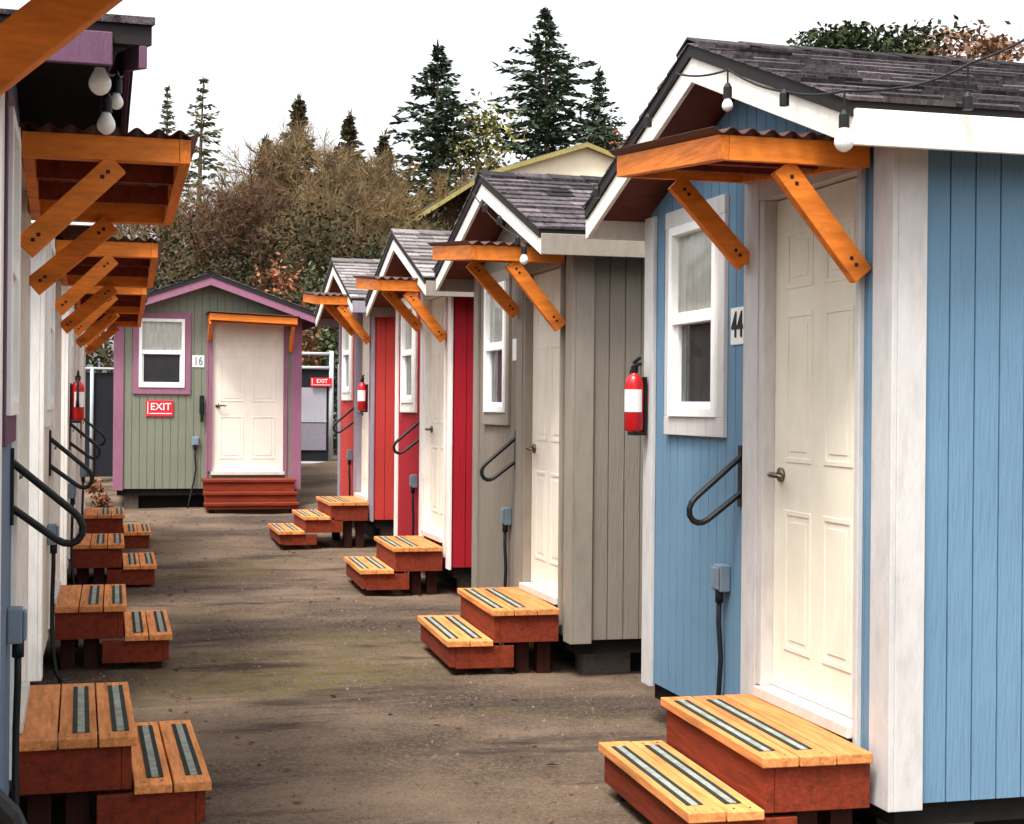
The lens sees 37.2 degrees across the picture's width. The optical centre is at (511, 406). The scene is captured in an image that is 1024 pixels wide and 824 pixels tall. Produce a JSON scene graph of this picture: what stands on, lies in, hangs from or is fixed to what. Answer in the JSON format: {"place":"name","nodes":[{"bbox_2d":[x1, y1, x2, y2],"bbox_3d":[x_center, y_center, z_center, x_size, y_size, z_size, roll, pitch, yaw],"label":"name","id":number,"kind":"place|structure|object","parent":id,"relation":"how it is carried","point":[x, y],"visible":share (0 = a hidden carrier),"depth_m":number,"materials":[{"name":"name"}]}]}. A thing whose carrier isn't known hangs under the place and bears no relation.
{"place":"outdoors","nodes":[
{"label":"outdoors","id":0,"kind":"place"},
{"bbox_2d":[0,0,122,823],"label":"tiny house","id":1,"kind":"structure","parent":0,"point":[34,34],"depth_m":2.59,"materials":[{"name":"beige"}]},
{"bbox_2d":[8,412,859,823],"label":"ground","id":2,"kind":"structure","parent":0,"point":[574,752],"depth_m":8.44,"materials":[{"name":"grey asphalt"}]},
{"bbox_2d":[27,220,162,684],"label":"tiny house","id":3,"kind":"structure","parent":2,"relation":"on","point":[109,264],"depth_m":8.80,"materials":[{"name":"beige wood"}]},
{"bbox_2d":[45,239,55,426],"bbox_3d":[-2.583,-0.443,8.419,0.083,1.100,0.760,0,0,-15],"label":"window","id":4,"kind":"structure","parent":3,"relation":"in","point":[51,251],"depth_m":8.14,"materials":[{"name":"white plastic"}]},
{"bbox_2d":[54,446,60,604],"bbox_3d":[-2.935,0.143,9.584,0.175,2.098,0.848,0,0,-15],"label":"door","id":5,"kind":"structure","parent":3,"relation":"in","point":[57,583],"depth_m":9.53,"materials":[{"name":"white wood"}]},
{"bbox_2d":[84,478,113,506],"bbox_3d":[-5.603,1.164,20.608,0.423,0.414,0.453,0,0,18],"label":"dry shrub","id":6,"kind":"object","parent":2,"relation":"on","point":[101,499],"visible":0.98,"depth_m":20.57,"materials":[{"name":"brown plant"}]},
{"bbox_2d":[85,367,113,480],"bbox_3d":[-8.116,0.284,24.728,8.980,1.910,0.070,0,0,-15],"label":"screened fence","id":7,"kind":"object","parent":2,"relation":"on","point":[98,400],"visible":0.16,"depth_m":25.10,"materials":[{"name":"metal"}]},
{"bbox_2d":[86,329,113,372],"bbox_3d":[-9.383,-1.408,29.583,5.293,5.541,4.677,0,0,-15],"label":"thicket","id":8,"kind":"object","parent":2,"relation":"on","point":[95,360],"visible":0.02,"depth_m":29.90,"materials":[{"name":"green plant"}]},
{"bbox_2d":[0,8,199,807],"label":"tiny house","id":9,"kind":"structure","parent":2,"relation":"on","point":[65,162],"depth_m":5.49,"materials":[{"name":"white wood"}]},
{"bbox_2d":[2,87,20,446],"bbox_3d":[-1.610,-0.434,4.818,0.083,1.100,0.760,0,0,-16],"label":"window","id":10,"kind":"structure","parent":9,"relation":"in","point":[12,155],"depth_m":4.54,"materials":[{"name":"white plastic"}]},
{"bbox_2d":[19,473,29,733],"bbox_3d":[-1.988,0.152,5.976,0.175,2.098,0.848,0,0,-16],"label":"door","id":11,"kind":"structure","parent":9,"relation":"in","point":[25,686],"depth_m":5.97,"materials":[{"name":"white wood"}]},
{"bbox_2d":[88,48,123,134],"bbox_3d":[-1.272,-1.017,4.809,0.082,0.358,1.352,0,0,-13],"label":"string light","id":12,"kind":"object","parent":9,"relation":"attached to","point":[101,83],"visible":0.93,"depth_m":4.67,"materials":[{"name":"white glass"}]},
{"bbox_2d":[60,286,148,584],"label":"tiny house","id":13,"kind":"structure","parent":2,"relation":"on","point":[125,300],"depth_m":12.65,"materials":[{"name":"white wood"}]},
{"bbox_2d":[68,286,73,414],"bbox_3d":[-3.535,-0.491,12.098,0.083,1.100,0.760,0,0,-15],"label":"window","id":14,"kind":"structure","parent":13,"relation":"in","point":[71,334],"depth_m":11.82,"materials":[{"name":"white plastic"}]},
{"bbox_2d":[73,429,76,537],"bbox_3d":[-3.887,0.095,13.263,0.175,2.098,0.848,0,0,-15],"label":"door","id":15,"kind":"structure","parent":13,"relation":"in","point":[74,530],"depth_m":13.33,"materials":[{"name":"white wood"}]},
{"bbox_2d":[69,370,84,422],"bbox_3d":[-3.298,-0.079,11.557,0.119,0.400,0.135,0,0,26],"label":"fire extinguisher","id":16,"kind":"object","parent":13,"relation":"attached to","point":[77,397],"visible":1,"depth_m":11.51,"materials":[{"name":"red metal"}]},
{"bbox_2d":[75,304,145,533],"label":"tiny house","id":17,"kind":"structure","parent":2,"relation":"on","point":[122,320],"depth_m":15.72,"materials":[{"name":"white wood"}]},
{"bbox_2d":[81,332,83,383],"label":"window","id":18,"kind":"structure","parent":17,"relation":"in","point":[82,349],"depth_m":14.82,"materials":[{"name":"white plastic"}]},
{"bbox_2d":[55,584,171,669],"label":"wooden steps","id":19,"kind":"structure","parent":2,"relation":"on","point":[91,615],"depth_m":9.23,"materials":[{"name":"brown wood"}]},
{"bbox_2d":[73,533,156,587],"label":"wooden steps","id":20,"kind":"structure","parent":2,"relation":"on","point":[98,553],"depth_m":12.90,"materials":[{"name":"brown wood"}]},
{"bbox_2d":[19,682,211,823],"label":"wooden steps","id":21,"kind":"structure","parent":2,"relation":"on","point":[80,762],"depth_m":5.64,"materials":[{"name":"brown wood"}]},
{"bbox_2d":[84,508,150,547],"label":"wooden steps","id":22,"kind":"structure","parent":2,"relation":"on","point":[102,520],"depth_m":15.89,"materials":[{"name":"brown wood"}]},
{"bbox_2d":[86,213,193,372],"bbox_3d":[-9.733,-2.061,38.907,7.627,6.318,5.052,1,0,34],"label":"bare tree","id":23,"kind":"object","parent":2,"relation":"on","point":[187,275],"depth_m":39.44,"materials":[{"name":"brown plant"}]},
{"bbox_2d":[150,85,185,284],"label":"conifer tree","id":24,"kind":"object","parent":2,"relation":"on","point":[167,105],"visible":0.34,"depth_m":58.97,"materials":[{"name":"dark green needles"},{"name":"grey brown bark"}]},
{"bbox_2d":[86,173,258,371],"bbox_3d":[-8.860,-2.229,35.650,6.450,6.519,7.154,0,0,-15],"label":"bare tree","id":25,"kind":"object","parent":2,"relation":"on","point":[118,235],"visible":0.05,"depth_m":35.10,"materials":[{"name":"brown plant"}]},
{"bbox_2d":[85,213,288,372],"bbox_3d":[-6.803,-1.694,30.372,5.649,5.661,4.292,0,0,-35],"label":"thicket","id":26,"kind":"object","parent":2,"relation":"on","point":[161,280],"visible":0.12,"depth_m":29.84,"materials":[{"name":"brown plant"}]},
{"bbox_2d":[155,77,235,264],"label":"conifer tree","id":27,"kind":"object","parent":2,"relation":"on","point":[199,161],"visible":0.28,"depth_m":58.78,"materials":[{"name":"green plant"}]},
{"bbox_2d":[101,270,315,508],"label":"tiny house","id":28,"kind":"structure","parent":2,"relation":"on","point":[215,357],"depth_m":20.58,"materials":[{"name":"green wood"}]},
{"bbox_2d":[146,400,172,416],"bbox_3d":[-4.733,0.021,20.440,0.360,0.215,0.016,0,0,-15],"label":"exit sign","id":29,"kind":"object","parent":28,"relation":"attached to","point":[155,408],"visible":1,"depth_m":20.44,"materials":[{"name":"red plastic"}]},
{"bbox_2d":[132,312,190,394],"bbox_3d":[-4.707,-0.721,20.465,0.760,1.100,0.083,0,0,-15],"label":"window","id":30,"kind":"structure","parent":28,"relation":"in","point":[159,333],"depth_m":20.48,"materials":[{"name":"white plastic"}]},
{"bbox_2d":[210,322,283,474],"bbox_3d":[-3.608,-0.122,20.796,0.993,2.098,0.175,0,0,-15],"label":"door","id":31,"kind":"structure","parent":28,"relation":"in","point":[248,359],"depth_m":20.78,"materials":[{"name":"white wood"}]},
{"bbox_2d":[121,139,328,306],"bbox_3d":[-6.119,-2.710,35.752,6.241,7.274,5.862,0,0,-15],"label":"bare tree","id":32,"kind":"object","parent":2,"relation":"on","point":[242,204],"visible":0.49,"depth_m":34.63,"materials":[{"name":"brown plant"}]},
{"bbox_2d":[201,478,299,512],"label":"wooden steps","id":33,"kind":"structure","parent":2,"relation":"on","point":[249,493],"depth_m":20.20,"materials":[{"name":"red wood"}]},
{"bbox_2d":[246,132,276,222],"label":"conifer tree","id":34,"kind":"object","parent":2,"relation":"on","point":[265,138],"visible":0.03,"depth_m":42.56,"materials":[{"name":"green plant"}]},
{"bbox_2d":[193,157,375,438],"bbox_3d":[-4.800,-2.047,31.471,5.637,5.971,4.891,0,0,-15],"label":"thicket","id":35,"kind":"object","parent":2,"relation":"on","point":[309,245],"visible":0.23,"depth_m":31.17,"materials":[{"name":"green plant"}]},
{"bbox_2d":[249,252,336,422],"bbox_3d":[-4.341,-0.997,27.160,2.453,3.590,2.029,0,0,-15],"label":"thicket","id":36,"kind":"object","parent":2,"relation":"on","point":[294,279],"visible":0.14,"depth_m":27.19,"materials":[{"name":"brown plant"}]},
{"bbox_2d":[142,106,448,337],"bbox_3d":[-5.066,-3.372,36.590,8.013,8.337,6.114,0,0,-15],"label":"bare tree","id":37,"kind":"object","parent":2,"relation":"on","point":[294,152],"visible":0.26,"depth_m":36.38,"materials":[{"name":"brown plant"}]},
{"bbox_2d":[203,187,401,380],"bbox_3d":[-4.843,-2.697,41.749,7.974,7.477,10.255,0,0,-15],"label":"bare tree","id":38,"kind":"object","parent":2,"relation":"on","point":[275,293],"depth_m":38.67,"materials":[{"name":"brown plant"}]},
{"bbox_2d":[269,252,338,453],"bbox_3d":[-3.733,-0.920,28.022,2.037,3.833,2.177,0,0,-31],"label":"thicket","id":39,"kind":"object","parent":2,"relation":"on","point":[308,274],"visible":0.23,"depth_m":28.00,"materials":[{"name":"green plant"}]},
{"bbox_2d":[271,92,337,382],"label":"conifer tree","id":40,"kind":"object","parent":2,"relation":"on","point":[300,105],"visible":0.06,"depth_m":43.24,"materials":[{"name":"green plant"}]},
{"bbox_2d":[301,351,333,464],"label":"metal gate","id":41,"kind":"structure","parent":2,"relation":"on","point":[316,412],"depth_m":26.01,"materials":[{"name":"metal"}]},
{"bbox_2d":[311,378,331,386],"bbox_3d":[-3.256,-0.423,25.968,0.360,0.150,0.016,0,0,-15],"label":"exit sign","id":42,"kind":"object","parent":41,"relation":"attached to","point":[323,382],"visible":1,"depth_m":25.97,"materials":[{"name":"red plastic"}]},
{"bbox_2d":[268,496,368,549],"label":"wooden steps","id":43,"kind":"structure","parent":2,"relation":"on","point":[343,512],"depth_m":16.22,"materials":[{"name":"brown wood"}]},
{"bbox_2d":[337,364,338,460],"bbox_3d":[1.970,0.187,27.470,10.280,1.760,0.070,0,0,-15],"label":"screened fence","id":44,"kind":"object","parent":2,"relation":"on","point":[337,429],"visible":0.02,"depth_m":26.15,"materials":[{"name":"metal"}]},
{"bbox_2d":[307,109,375,437],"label":"conifer tree","id":45,"kind":"object","parent":2,"relation":"on","point":[348,127],"visible":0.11,"depth_m":43.12,"materials":[{"name":"green plant"}]},
{"bbox_2d":[305,215,387,437],"bbox_3d":[-3.270,-1.667,33.832,5.369,5.119,4.447,1,0,5],"label":"thicket","id":46,"kind":"object","parent":2,"relation":"on","point":[353,238],"visible":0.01,"depth_m":33.55,"materials":[{"name":"brown plant"}]},
{"bbox_2d":[300,258,395,538],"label":"tiny house","id":47,"kind":"structure","parent":2,"relation":"on","point":[366,439],"depth_m":16.61,"materials":[{"name":"red wood"}]},
{"bbox_2d":[341,307,353,399],"bbox_3d":[-1.926,-0.627,17.976,0.083,1.100,0.760,0,0,-15],"label":"window","id":48,"kind":"structure","parent":47,"relation":"in","point":[347,340],"depth_m":18.09,"materials":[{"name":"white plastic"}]},
{"bbox_2d":[354,313,369,500],"bbox_3d":[-1.584,-0.035,16.811,0.175,2.098,0.848,0,0,-15],"label":"door","id":49,"kind":"structure","parent":47,"relation":"in","point":[363,495],"depth_m":16.95,"materials":[{"name":"white wood"}]},
{"bbox_2d":[357,375,367,411],"bbox_3d":[-1.607,-0.144,16.340,0.119,0.400,0.135,0,0,26],"label":"fire extinguisher","id":50,"kind":"object","parent":47,"relation":"attached to","point":[362,397],"visible":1,"depth_m":16.31,"materials":[{"name":"red metal"}]},
{"bbox_2d":[256,169,451,329],"bbox_3d":[-3.236,-2.274,33.866,4.859,6.217,5.354,1,0,44],"label":"bare tree","id":51,"kind":"object","parent":2,"relation":"on","point":[381,212],"visible":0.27,"depth_m":33.32,"materials":[{"name":"brown plant"}]},
{"bbox_2d":[282,188,458,419],"bbox_3d":[-2.244,-1.899,32.118,5.106,5.535,4.536,0,0,-39],"label":"thicket","id":52,"kind":"object","parent":2,"relation":"on","point":[374,241],"visible":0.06,"depth_m":32.14,"materials":[{"name":"brown plant"}]},
{"bbox_2d":[248,133,498,337],"bbox_3d":[-3.644,-3.037,37.600,7.265,7.715,8.138,0,0,-15],"label":"bare tree","id":53,"kind":"object","parent":2,"relation":"on","point":[453,206],"visible":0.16,"depth_m":35.86,"materials":[{"name":"brown plant"}]},
{"bbox_2d":[311,195,454,365],"bbox_3d":[-1.842,-2.247,36.366,6.091,6.169,5.528,1,0,34],"label":"bare tree","id":54,"kind":"object","parent":2,"relation":"on","point":[370,223],"visible":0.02,"depth_m":35.46,"materials":[{"name":"brown plant"}]},
{"bbox_2d":[367,127,409,200],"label":"conifer tree","id":55,"kind":"object","parent":2,"relation":"on","point":[380,146],"visible":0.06,"depth_m":43.90,"materials":[{"name":"green plant"}]},
{"bbox_2d":[344,536,442,595],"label":"wooden steps","id":56,"kind":"structure","parent":2,"relation":"on","point":[392,562],"depth_m":12.66,"materials":[{"name":"brown wood"}]},
{"bbox_2d":[352,228,473,591],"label":"tiny house","id":57,"kind":"structure","parent":2,"relation":"on","point":[432,446],"depth_m":13.29,"materials":[{"name":"red wood"}]},
{"bbox_2d":[400,293,417,412],"bbox_3d":[-0.959,-0.498,14.395,0.083,1.100,0.760,0,0,-15],"label":"window","id":58,"kind":"structure","parent":57,"relation":"in","point":[409,337],"depth_m":14.51,"materials":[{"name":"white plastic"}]},
{"bbox_2d":[421,296,444,542],"bbox_3d":[-0.617,0.094,13.230,0.175,2.098,0.848,0,0,-15],"label":"door","id":59,"kind":"structure","parent":57,"relation":"in","point":[435,532],"depth_m":13.33,"materials":[{"name":"white wood"}]},
{"bbox_2d":[371,40,494,214],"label":"conifer tree","id":60,"kind":"object","parent":2,"relation":"on","point":[437,74],"visible":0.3,"depth_m":50.78,"materials":[{"name":"green plant"}]},
{"bbox_2d":[89,498,780,821],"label":"leaf litter","id":61,"kind":"object","parent":2,"relation":"on","point":[551,763],"visible":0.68,"depth_m":8.41,"materials":[{"name":"brown plant"}]},
{"bbox_2d":[409,88,527,207],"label":"broadleaf tree","id":62,"kind":"object","parent":2,"relation":"on","point":[485,120],"visible":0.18,"depth_m":51.05,"materials":[{"name":"green plant"}]},
{"bbox_2d":[417,587,559,674],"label":"wooden steps","id":63,"kind":"structure","parent":2,"relation":"on","point":[515,620],"depth_m":9.25,"materials":[{"name":"brown wood"}]},
{"bbox_2d":[403,142,613,230],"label":"gabled building","id":64,"kind":"structure","parent":2,"relation":"on","point":[587,159],"depth_m":35.44,"materials":[{"name":"beige paint"}]},
{"bbox_2d":[428,170,644,673],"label":"tiny house","id":65,"kind":"structure","parent":2,"relation":"on","point":[557,478],"depth_m":9.35,"materials":[{"name":"beige wood"}]},
{"bbox_2d":[432,192,527,270],"bbox_3d":[-0.265,-1.151,10.303,0.052,0.613,2.727,0,0,-15],"label":"string light","id":66,"kind":"object","parent":65,"relation":"attached to","point":[523,257],"visible":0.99,"depth_m":9.57,"materials":[{"name":"black plastic"}]},
{"bbox_2d":[482,269,511,425],"bbox_3d":[-0.095,-0.421,10.972,0.083,1.100,0.760,0,0,-15],"label":"window","id":67,"kind":"structure","parent":65,"relation":"in","point":[496,387],"depth_m":11.07,"materials":[{"name":"white plastic"}]},
{"bbox_2d":[519,268,559,604],"bbox_3d":[0.247,0.171,9.807,0.175,2.098,0.848,0,0,-15],"label":"door","id":68,"kind":"structure","parent":65,"relation":"in","point":[543,585],"depth_m":9.86,"materials":[{"name":"white wood"}]},
{"bbox_2d":[470,6,615,162],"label":"conifer tree","id":69,"kind":"object","parent":2,"relation":"on","point":[540,122],"visible":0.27,"depth_m":51.71,"materials":[{"name":"green plant"}]},
{"bbox_2d":[574,65,626,149],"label":"conifer tree","id":70,"kind":"object","parent":2,"relation":"on","point":[600,100],"visible":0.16,"depth_m":52.35,"materials":[{"name":"green plant"}]},
{"bbox_2d":[589,121,627,147],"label":"broadleaf tree","id":71,"kind":"object","parent":2,"relation":"on","point":[616,131],"visible":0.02,"depth_m":62.78,"materials":[{"name":"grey plant"}]},
{"bbox_2d":[598,694,872,823],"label":"wooden steps","id":72,"kind":"structure","parent":2,"relation":"on","point":[736,759],"depth_m":5.60,"materials":[{"name":"brown wood"}]},
{"bbox_2d":[582,37,1023,823],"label":"tiny house","id":73,"kind":"structure","parent":2,"relation":"on","point":[832,537],"depth_m":5.65,"materials":[{"name":"blue"}]},
{"bbox_2d":[624,357,646,434],"bbox_3d":[0.630,-0.054,7.808,0.119,0.400,0.135,0,0,26],"label":"fire extinguisher","id":74,"kind":"object","parent":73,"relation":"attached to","point":[635,406],"visible":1,"depth_m":7.78,"materials":[{"name":"red metal"}]},
{"bbox_2d":[664,194,728,437],"bbox_3d":[0.884,-0.412,7.228,0.083,1.100,0.760,0,0,-15],"label":"window","id":75,"kind":"structure","parent":73,"relation":"in","point":[696,271],"depth_m":7.29,"materials":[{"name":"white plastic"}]},
{"bbox_2d":[582,39,1023,207],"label":"string light","id":76,"kind":"object","parent":73,"relation":"attached to","point":[844,140],"visible":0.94,"depth_m":5.17,"materials":[{"name":"black plastic"}]},
{"bbox_2d":[754,178,856,738],"bbox_3d":[1.226,0.180,6.063,0.175,2.098,0.848,0,0,-15],"label":"door","id":77,"kind":"structure","parent":73,"relation":"in","point":[813,475],"depth_m":6.09,"materials":[{"name":"white wood"}]},
{"bbox_2d":[785,14,963,55],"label":"hedge tree","id":78,"kind":"object","parent":2,"relation":"on","point":[855,38],"visible":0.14,"depth_m":23.75,"materials":[{"name":"green plant"}]},
{"bbox_2d":[877,19,1023,61],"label":"hedge tree","id":79,"kind":"object","parent":2,"relation":"on","point":[986,46],"visible":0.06,"depth_m":24.57,"materials":[{"name":"brown plant"}]},
{"bbox_2d":[0,0,1023,410],"label":"sky","id":80,"kind":"structure","parent":0,"point":[361,56],"materials":[{"name":"white"}]}
]}

